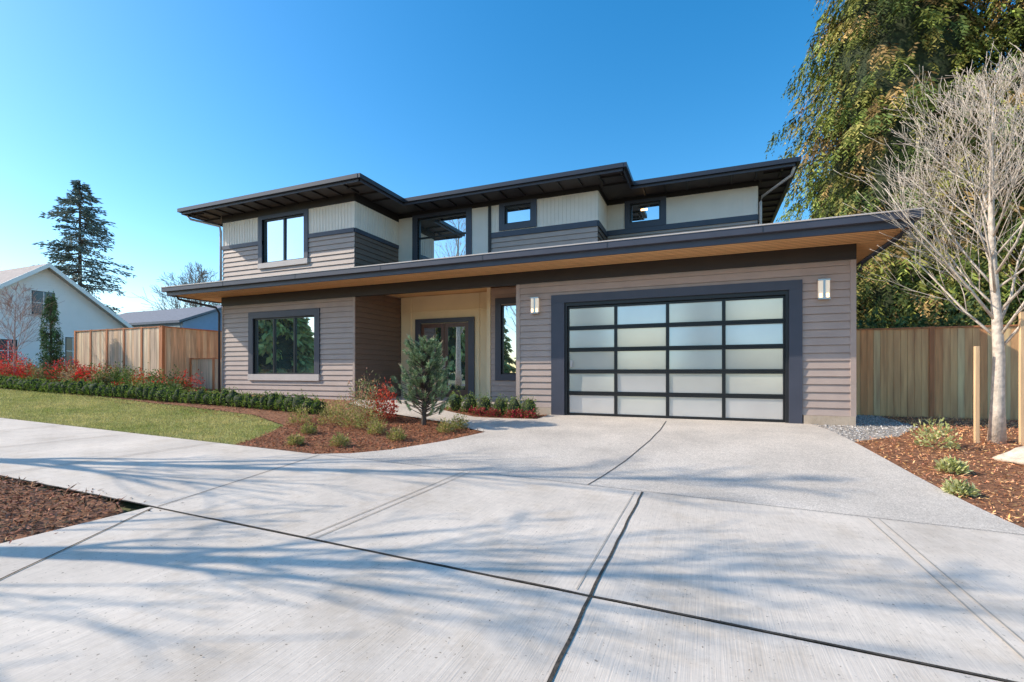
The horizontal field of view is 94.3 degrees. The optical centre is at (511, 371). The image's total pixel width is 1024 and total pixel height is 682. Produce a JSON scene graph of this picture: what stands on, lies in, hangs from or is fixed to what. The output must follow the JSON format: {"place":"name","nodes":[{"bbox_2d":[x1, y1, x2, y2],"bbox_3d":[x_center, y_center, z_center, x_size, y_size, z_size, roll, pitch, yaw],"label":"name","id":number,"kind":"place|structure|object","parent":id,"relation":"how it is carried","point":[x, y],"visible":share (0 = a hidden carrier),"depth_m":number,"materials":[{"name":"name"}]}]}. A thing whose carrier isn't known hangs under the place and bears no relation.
{"place":"outdoors","nodes":[
{"label":"outdoors","id":0,"kind":"place"},
{"bbox_2d":[0,375,1006,681],"bbox_3d":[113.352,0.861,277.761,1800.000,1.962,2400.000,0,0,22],"label":"ground","id":1,"kind":"structure","parent":0,"point":[128,507],"depth_m":4.36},
{"bbox_2d":[0,269,123,369],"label":"walls","id":2,"kind":"structure","parent":1,"relation":"on","point":[77,310],"depth_m":28.26,"materials":[{"name":"white paint"}]},
{"bbox_2d":[0,289,73,365],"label":"windows","id":3,"kind":"structure","parent":2,"relation":"attached to","point":[68,345],"depth_m":27.64,"materials":[{"name":"glass"}]},
{"bbox_2d":[0,263,133,327],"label":"roof","id":4,"kind":"structure","parent":2,"relation":"on","point":[9,276],"depth_m":28.34,"materials":[{"name":"grey"}]},
{"bbox_2d":[0,475,126,542],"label":"mulch bed","id":5,"kind":"object","parent":1,"relation":"on","point":[19,535],"visible":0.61,"depth_m":4.59,"materials":[{"name":"brown wood"}]},
{"bbox_2d":[7,483,168,544],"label":"bark litter","id":6,"kind":"object","parent":5,"relation":"on","point":[93,496],"visible":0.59,"depth_m":4.88,"materials":[{"name":"brown wood"}]},
{"bbox_2d":[31,179,135,314],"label":"blue spruce tree","id":7,"kind":"object","parent":1,"relation":"on","point":[91,227],"visible":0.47,"depth_m":59.88,"materials":[{"name":"green plant"}]},
{"bbox_2d":[0,388,282,444],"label":"lawn","id":8,"kind":"structure","parent":1,"relation":"on","point":[243,421],"depth_m":11.63,"materials":[{"name":"plant"}]},
{"bbox_2d":[131,322,221,330],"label":"walls","id":9,"kind":"structure","parent":1,"relation":"on","point":[197,326],"depth_m":41.95,"materials":[{"name":"blue"}]},
{"bbox_2d":[118,305,221,325],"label":"roof","id":10,"kind":"structure","parent":9,"relation":"on","point":[204,315],"depth_m":43.23,"materials":[{"name":"metal"}]},
{"bbox_2d":[136,261,220,309],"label":"bare tree","id":11,"kind":"object","parent":1,"relation":"on","point":[191,281],"visible":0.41,"depth_m":61.03,"materials":[{"name":"plant"}]},
{"bbox_2d":[150,271,215,309],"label":"bare tree","id":12,"kind":"object","parent":1,"relation":"on","point":[191,299],"visible":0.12,"depth_m":69.71,"materials":[{"name":"plant"}]},
{"bbox_2d":[160,326,221,381],"bbox_3d":[-12.036,-0.505,20.276,0.110,2.450,5.550,0,0,22],"label":"cedar fence","id":13,"kind":"object","parent":1,"relation":"on","point":[179,347],"visible":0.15,"depth_m":18.44,"materials":[{"name":"brown wood"}]},
{"bbox_2d":[189,358,221,389],"bbox_3d":[-11.339,0.129,18.134,2.800,1.359,0.110,0,0,22],"label":"cedar fence","id":14,"kind":"object","parent":1,"relation":"on","point":[207,368],"visible":0.44,"depth_m":18.30,"materials":[{"name":"brown wood"}]},
{"bbox_2d":[2,381,482,453],"bbox_3d":[-11.547,0.735,14.314,23.800,1.267,5.780,0,0,22],"label":"mulch bed","id":15,"kind":"object","parent":1,"relation":"on","point":[267,413],"visible":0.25,"depth_m":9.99,"materials":[{"name":"brown wood"}]},
{"bbox_2d":[0,339,31,377],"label":"red shrub","id":16,"kind":"object","parent":15,"relation":"on","point":[16,369],"visible":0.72,"depth_m":18.32,"materials":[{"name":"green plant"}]},
{"bbox_2d":[0,283,61,375],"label":"young maple tree","id":17,"kind":"object","parent":15,"relation":"on","point":[33,315],"visible":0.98,"depth_m":18.47,"materials":[{"name":"brown plant"}]},
{"bbox_2d":[36,291,64,372],"bbox_3d":[-18.269,-1.333,18.821,0.942,3.907,0.923,0,0,22],"label":"column juniper","id":18,"kind":"object","parent":15,"relation":"on","point":[52,311],"depth_m":18.71,"materials":[{"name":"green plant"}]},
{"bbox_2d":[42,355,85,381],"bbox_3d":[-16.692,-0.128,17.982,1.397,1.158,1.467,0,0,22],"label":"red shrub","id":19,"kind":"object","parent":15,"relation":"on","point":[57,367],"visible":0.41,"depth_m":17.72,"materials":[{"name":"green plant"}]},
{"bbox_2d":[70,365,100,381],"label":"red shrub","id":20,"kind":"object","parent":15,"relation":"on","point":[79,372],"visible":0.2,"depth_m":16.89,"materials":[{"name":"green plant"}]},
{"bbox_2d":[0,354,205,391],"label":"mixed border shrubs","id":21,"kind":"object","parent":15,"relation":"on","point":[98,376],"visible":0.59,"depth_m":16.73,"materials":[{"name":"red plant"}]},
{"bbox_2d":[74,326,159,381],"bbox_3d":[-15.675,-0.505,18.823,5.650,2.450,0.110,0,0,22],"label":"cedar fence","id":22,"kind":"object","parent":15,"relation":"on","point":[137,347],"visible":0.62,"depth_m":18.67,"materials":[{"name":"brown wood"}]},
{"bbox_2d":[104,371,156,386],"bbox_3d":[-13.315,0.325,16.450,2.182,0.706,1.040,0,0,13],"label":"juniper shrub","id":23,"kind":"object","parent":15,"relation":"on","point":[125,379],"visible":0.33,"depth_m":16.28,"materials":[{"name":"green plant"}]},
{"bbox_2d":[0,373,326,413],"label":"boxwood hedge","id":24,"kind":"object","parent":15,"relation":"on","point":[272,401],"visible":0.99,"depth_m":14.17,"materials":[{"name":"green plant"}]},
{"bbox_2d":[61,393,341,421],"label":"mulch chips","id":25,"kind":"object","parent":15,"relation":"on","point":[203,407],"visible":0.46,"depth_m":12.92,"materials":[{"name":"brown wood"}]},
{"bbox_2d":[285,432,305,445],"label":"heather shrub","id":26,"kind":"object","parent":15,"relation":"on","point":[296,439],"visible":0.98,"depth_m":8.58,"materials":[{"name":"green plant"}]},
{"bbox_2d":[285,403,313,423],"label":"heather shrub","id":27,"kind":"object","parent":15,"relation":"on","point":[298,415],"visible":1,"depth_m":10.67,"materials":[{"name":"green plant"}]},
{"bbox_2d":[299,422,317,434],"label":"heather shrub","id":28,"kind":"object","parent":15,"relation":"on","point":[307,428],"visible":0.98,"depth_m":9.63,"materials":[{"name":"green plant"}]},
{"bbox_2d":[315,401,345,425],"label":"heather shrub","id":29,"kind":"object","parent":15,"relation":"on","point":[330,419],"visible":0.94,"depth_m":10.60,"materials":[{"name":"green plant"}]},
{"bbox_2d":[322,394,349,417],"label":"heather shrub","id":30,"kind":"object","parent":15,"relation":"on","point":[339,406],"visible":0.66,"depth_m":11.27,"materials":[{"name":"green plant"}]},
{"bbox_2d":[329,432,351,446],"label":"heather shrub","id":31,"kind":"object","parent":15,"relation":"on","point":[341,439],"visible":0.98,"depth_m":8.51,"materials":[{"name":"green plant"}]},
{"bbox_2d":[336,399,364,426],"bbox_3d":[-3.447,0.903,10.287,0.610,0.622,0.644,0,0,22],"label":"heather shrub","id":32,"kind":"object","parent":15,"relation":"on","point":[345,421],"visible":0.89,"depth_m":10.24,"materials":[{"name":"green plant"}]},
{"bbox_2d":[353,404,384,428],"bbox_3d":[-3.079,0.927,10.127,0.691,0.590,0.695,0,0,22],"label":"heather shrub","id":33,"kind":"object","parent":15,"relation":"on","point":[358,424],"visible":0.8,"depth_m":10.07,"materials":[{"name":"green plant"}]},
{"bbox_2d":[344,368,399,419],"bbox_3d":[-3.258,0.509,11.026,1.333,1.248,1.120,0,0,22],"label":"nandina shrub","id":34,"kind":"object","parent":15,"relation":"on","point":[378,403],"visible":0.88,"depth_m":11.00,"materials":[{"name":"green plant"}]},
{"bbox_2d":[366,420,387,433],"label":"heather shrub","id":35,"kind":"object","parent":15,"relation":"on","point":[369,429],"visible":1,"depth_m":9.62,"materials":[{"name":"green plant"}]},
{"bbox_2d":[385,425,406,440],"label":"heather shrub","id":36,"kind":"object","parent":15,"relation":"on","point":[394,433],"visible":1,"depth_m":9.06,"materials":[{"name":"green plant"}]},
{"bbox_2d":[386,334,454,424],"bbox_3d":[-1.979,0.196,10.685,1.582,2.179,1.444,0,0,3],"label":"dwarf pine","id":37,"kind":"object","parent":15,"relation":"on","point":[429,378],"visible":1,"depth_m":10.50,"materials":[{"name":"green plant"}]},
{"bbox_2d":[436,417,457,432],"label":"heather shrub","id":38,"kind":"object","parent":15,"relation":"on","point":[441,427],"visible":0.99,"depth_m":9.82,"materials":[{"name":"green plant"}]},
{"bbox_2d":[451,414,469,429],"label":"heather shrub","id":39,"kind":"object","parent":15,"relation":"on","point":[461,423],"visible":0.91,"depth_m":10.13,"materials":[{"name":"green plant"}]},
{"bbox_2d":[0,507,1001,681],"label":"driveway apron","id":40,"kind":"object","parent":1,"relation":"on","point":[121,602],"visible":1,"depth_m":2.69,"materials":[{"name":"concrete"}]},
{"bbox_2d":[0,508,150,578],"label":"expansion joint","id":41,"kind":"object","parent":40,"relation":"on","point":[70,546],"visible":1,"depth_m":3.68,"materials":[{"name":"grey concrete"}]},
{"bbox_2d":[547,492,642,681],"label":"expansion joint","id":42,"kind":"object","parent":40,"relation":"on","point":[559,659],"visible":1,"depth_m":2.93,"materials":[{"name":"black rubber"}]},
{"bbox_2d":[176,166,904,391],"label":"downspouts","id":43,"kind":"object","parent":1,"relation":"on","point":[884,247],"visible":0.83,"depth_m":16.68,"materials":[{"name":"paint"}]},
{"bbox_2d":[231,223,849,407],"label":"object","id":44,"kind":"object","parent":1,"relation":"on","point":[594,349],"visible":0.04,"depth_m":12.04,"materials":[{"name":"paint"}]},
{"bbox_2d":[177,156,800,226],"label":"eaves","id":45,"kind":"object","parent":44,"relation":"on","point":[615,181],"visible":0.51,"depth_m":14.40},
{"bbox_2d":[222,186,758,279],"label":"walls","id":46,"kind":"structure","parent":44,"relation":"on","point":[368,235],"depth_m":14.95,"materials":[{"name":"paint"}]},
{"bbox_2d":[258,208,308,268],"bbox_3d":[-7.589,-4.395,15.823,2.210,1.770,0.215,0,0,22],"label":"window","id":47,"kind":"structure","parent":46,"relation":"in","point":[294,238],"depth_m":15.81,"materials":[{"name":"glass"}]},
{"bbox_2d":[412,207,471,260],"bbox_3d":[-2.360,-4.350,16.130,2.300,2.140,0.195,0,0,22],"label":"window","id":48,"kind":"structure","parent":46,"relation":"in","point":[443,246],"depth_m":16.13,"materials":[{"name":"glass"}]},
{"bbox_2d":[222,180,758,252],"bbox_3d":[-0.536,-4.360,17.883,17.354,2.360,9.290,0,0,22],"label":"frieze","id":49,"kind":"object","parent":46,"relation":"attached to","point":[348,197],"visible":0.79,"depth_m":15.17,"materials":[{"name":"paint"}]},
{"bbox_2d":[499,198,536,230],"bbox_3d":[0.209,-4.965,15.082,1.270,0.870,0.195,0,0,22],"label":"window","id":50,"kind":"structure","parent":46,"relation":"in","point":[504,225],"depth_m":15.05,"materials":[{"name":"glass"}]},
{"bbox_2d":[625,196,665,228],"bbox_3d":[4.205,-4.990,14.963,1.260,0.880,0.195,0,0,22],"label":"window","id":51,"kind":"structure","parent":46,"relation":"in","point":[630,224],"depth_m":14.93,"materials":[{"name":"glass"}]},
{"bbox_2d":[223,259,852,415],"bbox_3d":[0.139,-0.740,17.613,18.788,3.720,9.280,0,0,22],"label":"lap siding","id":52,"kind":"object","parent":44,"relation":"attached to","point":[826,352],"visible":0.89,"depth_m":12.48,"materials":[{"name":"paint"}]},
{"bbox_2d":[248,308,323,380],"bbox_3d":[-7.584,-0.880,15.821,3.160,2.320,0.215,0,0,22],"label":"window","id":53,"kind":"structure","parent":52,"relation":"in","point":[284,345],"depth_m":15.82,"materials":[{"name":"glass"}]},
{"bbox_2d":[530,297,538,313],"bbox_3d":[0.602,-1.730,12.353,0.220,0.420,0.130,0,0,22],"label":"wall lamp","id":54,"kind":"object","parent":52,"relation":"attached to","point":[534,305],"visible":1,"depth_m":12.29,"materials":[{"name":"glass"}]},
{"bbox_2d":[221,243,856,306],"bbox_3d":[0.138,-2.485,17.603,18.813,0.310,9.300,0,0,22],"label":"frieze board","id":55,"kind":"object","parent":52,"relation":"attached to","point":[799,255],"visible":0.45,"depth_m":11.98,"materials":[{"name":"paint"}]},
{"bbox_2d":[222,259,855,416],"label":"corner boards","id":56,"kind":"object","parent":52,"relation":"attached to","point":[853,338],"visible":0.73,"depth_m":9.80,"materials":[{"name":"paint"}]},
{"bbox_2d":[551,279,802,423],"bbox_3d":[3.640,-0.425,11.270,5.591,3.090,0.240,0,0,22],"label":"garage door trim","id":57,"kind":"structure","parent":52,"relation":"attached to","point":[790,291],"depth_m":10.94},
{"bbox_2d":[568,296,784,421],"bbox_3d":[3.698,-0.273,11.284,4.880,2.786,0.130,0,0,22],"label":"garage door frame","id":58,"kind":"object","parent":57,"relation":"in","point":[724,322],"visible":1,"depth_m":11.18,"materials":[{"name":"black metal"}]},
{"bbox_2d":[569,298,782,418],"bbox_3d":[3.705,-0.290,11.302,4.804,2.656,0.032,0,0,22],"label":"garage door glass","id":59,"kind":"object","parent":58,"relation":"in","point":[735,359],"visible":1,"depth_m":11.18,"materials":[{"name":"white glass"}]},
{"bbox_2d":[817,278,830,299],"bbox_3d":[6.524,-1.730,9.937,0.220,0.420,0.130,0,0,22],"label":"wall lamp","id":60,"kind":"object","parent":52,"relation":"attached to","point":[823,289],"visible":1,"depth_m":9.88,"materials":[{"name":"glass"}]},
{"bbox_2d":[176,228,902,301],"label":"cedar soffit","id":61,"kind":"structure","parent":44,"relation":"on","point":[865,248],"depth_m":11.46,"materials":[{"name":"brown wood"}]},
{"bbox_2d":[174,228,899,298],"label":"soffit grooves","id":62,"kind":"object","parent":61,"relation":"attached to","point":[339,284],"visible":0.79,"depth_m":11.26,"materials":[{"name":"brown wood"}]},
{"bbox_3d":[-0.190,-3.374,17.629,20.586,0.988,11.300,0,0,22],"label":"lower roof","id":63,"kind":"object","parent":44,"relation":"attached to","visible":0},
{"bbox_2d":[166,219,913,303],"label":"fascia","id":64,"kind":"structure","parent":63,"relation":"attached to","point":[771,236],"depth_m":10.73,"materials":[{"name":"wood"}]},
{"bbox_2d":[160,207,924,291],"bbox_3d":[-0.214,-2.821,17.571,20.826,0.162,11.425,0,0,22],"label":"gutter","id":65,"kind":"object","parent":64,"relation":"attached to","point":[844,220],"visible":0.83,"depth_m":10.57,"materials":[{"name":"metal"}]},
{"bbox_2d":[364,396,855,425],"bbox_3d":[-1.158,1.050,14.381,18.728,0.380,2.345,0,0,22],"label":"foundation","id":66,"kind":"object","parent":1,"relation":"on","point":[828,420],"visible":0.2,"depth_m":10.05,"materials":[{"name":"concrete"}]},
{"bbox_2d":[401,287,492,399],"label":"entry wall","id":67,"kind":"structure","parent":66,"relation":"on","point":[477,305],"depth_m":15.89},
{"bbox_2d":[415,317,474,397],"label":"entry doors","id":68,"kind":"structure","parent":67,"relation":"in","point":[444,324],"depth_m":15.89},
{"bbox_2d":[425,327,464,389],"bbox_3d":[-2.290,-0.460,16.157,1.590,2.120,0.012,0,0,22],"label":"entry door glass","id":69,"kind":"object","parent":68,"relation":"attached to","point":[456,352],"visible":0.61,"depth_m":15.99,"materials":[{"name":"clear glass"}]},
{"bbox_2d":[816,415,917,441],"bbox_3d":[7.453,1.164,10.243,1.940,0.096,4.900,0,0,22],"label":"gravel strip","id":70,"kind":"object","parent":1,"relation":"on","point":[878,435],"visible":0.56,"depth_m":9.19,"materials":[{"name":"grey gravel"}]},
{"bbox_2d":[814,414,917,440],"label":"gravel stones","id":71,"kind":"object","parent":70,"relation":"on","point":[859,430],"visible":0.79,"depth_m":9.48,"materials":[{"name":"grey gravel"}]},
{"bbox_2d":[765,0,1023,366],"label":"western red cedar","id":72,"kind":"object","parent":1,"relation":"on","point":[877,47],"visible":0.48,"depth_m":20.41,"materials":[{"name":"green plant"}]},
{"bbox_2d":[856,324,1018,419],"bbox_3d":[13.380,0.045,10.530,11.180,2.350,0.110,0,0,22],"label":"cedar fence","id":73,"kind":"object","parent":1,"relation":"on","point":[924,371],"visible":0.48,"depth_m":11.73,"materials":[{"name":"brown wood"}]},
{"bbox_2d":[855,414,1023,527],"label":"mulch bed","id":74,"kind":"object","parent":1,"relation":"on","point":[989,486],"visible":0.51,"depth_m":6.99,"materials":[{"name":"brown wood"}]},
{"bbox_2d":[834,42,1023,443],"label":"birch tree","id":75,"kind":"object","parent":74,"relation":"on","point":[997,432],"visible":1,"depth_m":7.94,"materials":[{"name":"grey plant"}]},
{"bbox_2d":[909,415,961,448],"bbox_3d":[6.884,0.955,7.678,0.676,0.560,0.615,0,0,-22],"label":"daphne shrub","id":76,"kind":"object","parent":74,"relation":"on","point":[949,440],"visible":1,"depth_m":7.65,"materials":[{"name":"green plant"}]},
{"bbox_2d":[933,454,973,474],"bbox_3d":[6.098,1.295,6.606,0.435,0.294,0.444,0,0,22],"label":"daphne shrub","id":77,"kind":"object","parent":74,"relation":"on","point":[953,465],"visible":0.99,"depth_m":6.52,"materials":[{"name":"green plant"}]},
{"bbox_2d":[940,476,981,497],"bbox_3d":[5.450,1.414,5.773,0.392,0.266,0.380,0,0,22],"label":"daphne shrub","id":78,"kind":"object","parent":74,"relation":"on","point":[963,488],"visible":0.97,"depth_m":5.72,"materials":[{"name":"green plant"}]},
{"bbox_2d":[974,346,979,442],"bbox_3d":[7.780,0.495,7.949,0.060,1.850,0.060,0,0,22],"label":"tree stake","id":79,"kind":"object","parent":74,"relation":"on","point":[977,393],"visible":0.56,"depth_m":7.92,"materials":[{"name":"brown wood"}]},
{"bbox_2d":[992,446,1023,465],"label":"boulder","id":80,"kind":"object","parent":74,"relation":"on","point":[1015,455],"visible":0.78,"depth_m":6.87,"materials":[{"name":"stone"}]},
{"bbox_2d":[1019,312,1023,444],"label":"tree stake","id":81,"kind":"object","parent":74,"relation":"on","point":[1021,377],"visible":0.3,"depth_m":7.71,"materials":[{"name":"brown wood"}]},
{"bbox_2d":[856,276,1023,403],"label":"laurel shrubs","id":82,"kind":"object","parent":1,"relation":"on","point":[951,322],"visible":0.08,"depth_m":15.75,"materials":[{"name":"green plant"}]},
{"bbox_2d":[934,0,1023,325],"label":"western red cedar","id":83,"kind":"object","parent":1,"relation":"on","point":[1018,26],"visible":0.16,"depth_m":18.86,"materials":[{"name":"green plant"}]},
{"bbox_2d":[495,297,515,380],"bbox_3d":[-0.022,-1.005,14.528,1.000,2.530,0.195,0,0,22],"label":"window","id":84,"kind":"structure","parent":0,"point":[500,375],"depth_m":14.57,"materials":[{"name":"glass"}]},
{"bbox_2d":[0,0,1020,368],"label":"sky","id":85,"kind":"structure","parent":0,"point":[160,107],"materials":[{"name":"blue"}]},
{"bbox_2d":[0,418,1023,681],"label":"sidewalk","id":86,"kind":"structure","parent":0,"point":[854,582],"depth_m":4.22,"materials":[{"name":"concrete"}]},
{"bbox_2d":[3,442,213,472],"bbox_3d":[-5.936,1.275,7.288,0.012,0.001,2.850,0,0,22],"label":"tooled joint","id":87,"kind":"object","parent":86,"relation":"on","point":[108,457],"visible":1,"depth_m":7.08,"materials":[{"name":"grey concrete"}]},
{"bbox_2d":[6,443,213,473],"bbox_3d":[-5.844,1.277,7.250,0.012,0.001,2.850,0,0,22],"label":"tooled joint","id":88,"kind":"object","parent":86,"relation":"on","point":[103,459],"visible":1,"depth_m":6.93,"materials":[{"name":"grey concrete"}]},
{"bbox_2d":[159,454,319,505],"bbox_3d":[-3.336,1.341,6.222,0.017,0.016,2.940,0,0,9],"label":"expansion joint","id":89,"kind":"object","parent":86,"relation":"on","point":[232,482],"visible":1,"depth_m":5.72,"materials":[{"name":"grey concrete"}]},
{"bbox_2d":[306,471,463,535],"bbox_3d":[-1.214,1.395,5.361,0.012,0.001,2.850,0,0,22],"label":"tooled joint","id":90,"kind":"object","parent":86,"relation":"on","point":[377,506],"visible":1,"depth_m":4.87,"materials":[{"name":"grey concrete"}]},
{"bbox_2d":[315,472,468,537],"bbox_3d":[-1.122,1.397,5.324,0.012,0.001,2.850,0,0,22],"label":"tooled joint","id":91,"kind":"object","parent":86,"relation":"on","point":[386,507],"visible":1,"depth_m":4.86,"materials":[{"name":"grey concrete"}]},
{"bbox_2d":[0,475,1016,681],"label":"expansion joint","id":92,"kind":"object","parent":86,"relation":"on","point":[954,669],"visible":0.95,"depth_m":3.02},
{"bbox_2d":[2,417,1022,534],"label":"expansion joint","id":93,"kind":"object","parent":86,"relation":"on","point":[585,484],"visible":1,"depth_m":5.89,"materials":[{"name":"grey concrete"}]},
{"bbox_2d":[576,491,634,588],"bbox_3d":[0.960,1.450,4.469,0.008,0.001,2.800,0,0,22],"label":"tooled joint","id":94,"kind":"object","parent":86,"relation":"on","point":[602,544],"visible":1,"depth_m":3.92,"materials":[{"name":"grey concrete"}]},
{"bbox_2d":[868,518,1023,658],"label":"tooled joint","id":95,"kind":"object","parent":86,"relation":"on","point":[1006,642],"visible":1,"depth_m":3.14,"materials":[{"name":"grey concrete"}]},
{"bbox_2d":[879,519,1023,641],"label":"tooled joint","id":96,"kind":"object","parent":86,"relation":"on","point":[958,586],"visible":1,"depth_m":3.30,"materials":[{"name":"grey concrete"}]},
{"bbox_2d":[320,400,1023,535],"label":"driveway","id":97,"kind":"structure","parent":0,"point":[809,467],"depth_m":7.26,"materials":[{"name":"concrete"}]},
{"bbox_2d":[443,406,546,418],"bbox_3d":[-0.623,1.067,12.302,2.950,0.144,1.210,0,0,22],"label":"mulch bed","id":98,"kind":"object","parent":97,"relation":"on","point":[494,416],"visible":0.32,"depth_m":12.06,"materials":[{"name":"brown wood"}]},
{"bbox_2d":[446,389,539,415],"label":"boxwood shrubs","id":99,"kind":"object","parent":98,"relation":"on","point":[457,403],"visible":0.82,"depth_m":12.27,"materials":[{"name":"green plant"}]},
{"bbox_2d":[468,406,536,418],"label":"red flowers","id":100,"kind":"object","parent":98,"relation":"on","point":[489,413],"visible":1,"depth_m":11.81,"materials":[{"name":"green plant"}]},
{"bbox_2d":[589,421,665,483],"bbox_3d":[2.273,1.269,8.353,0.132,0.343,5.231,0,0,29],"label":"expansion joint","id":101,"kind":"object","parent":97,"relation":"on","point":[629,457],"visible":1,"depth_m":7.57,"materials":[{"name":"grey concrete"}]}
]}

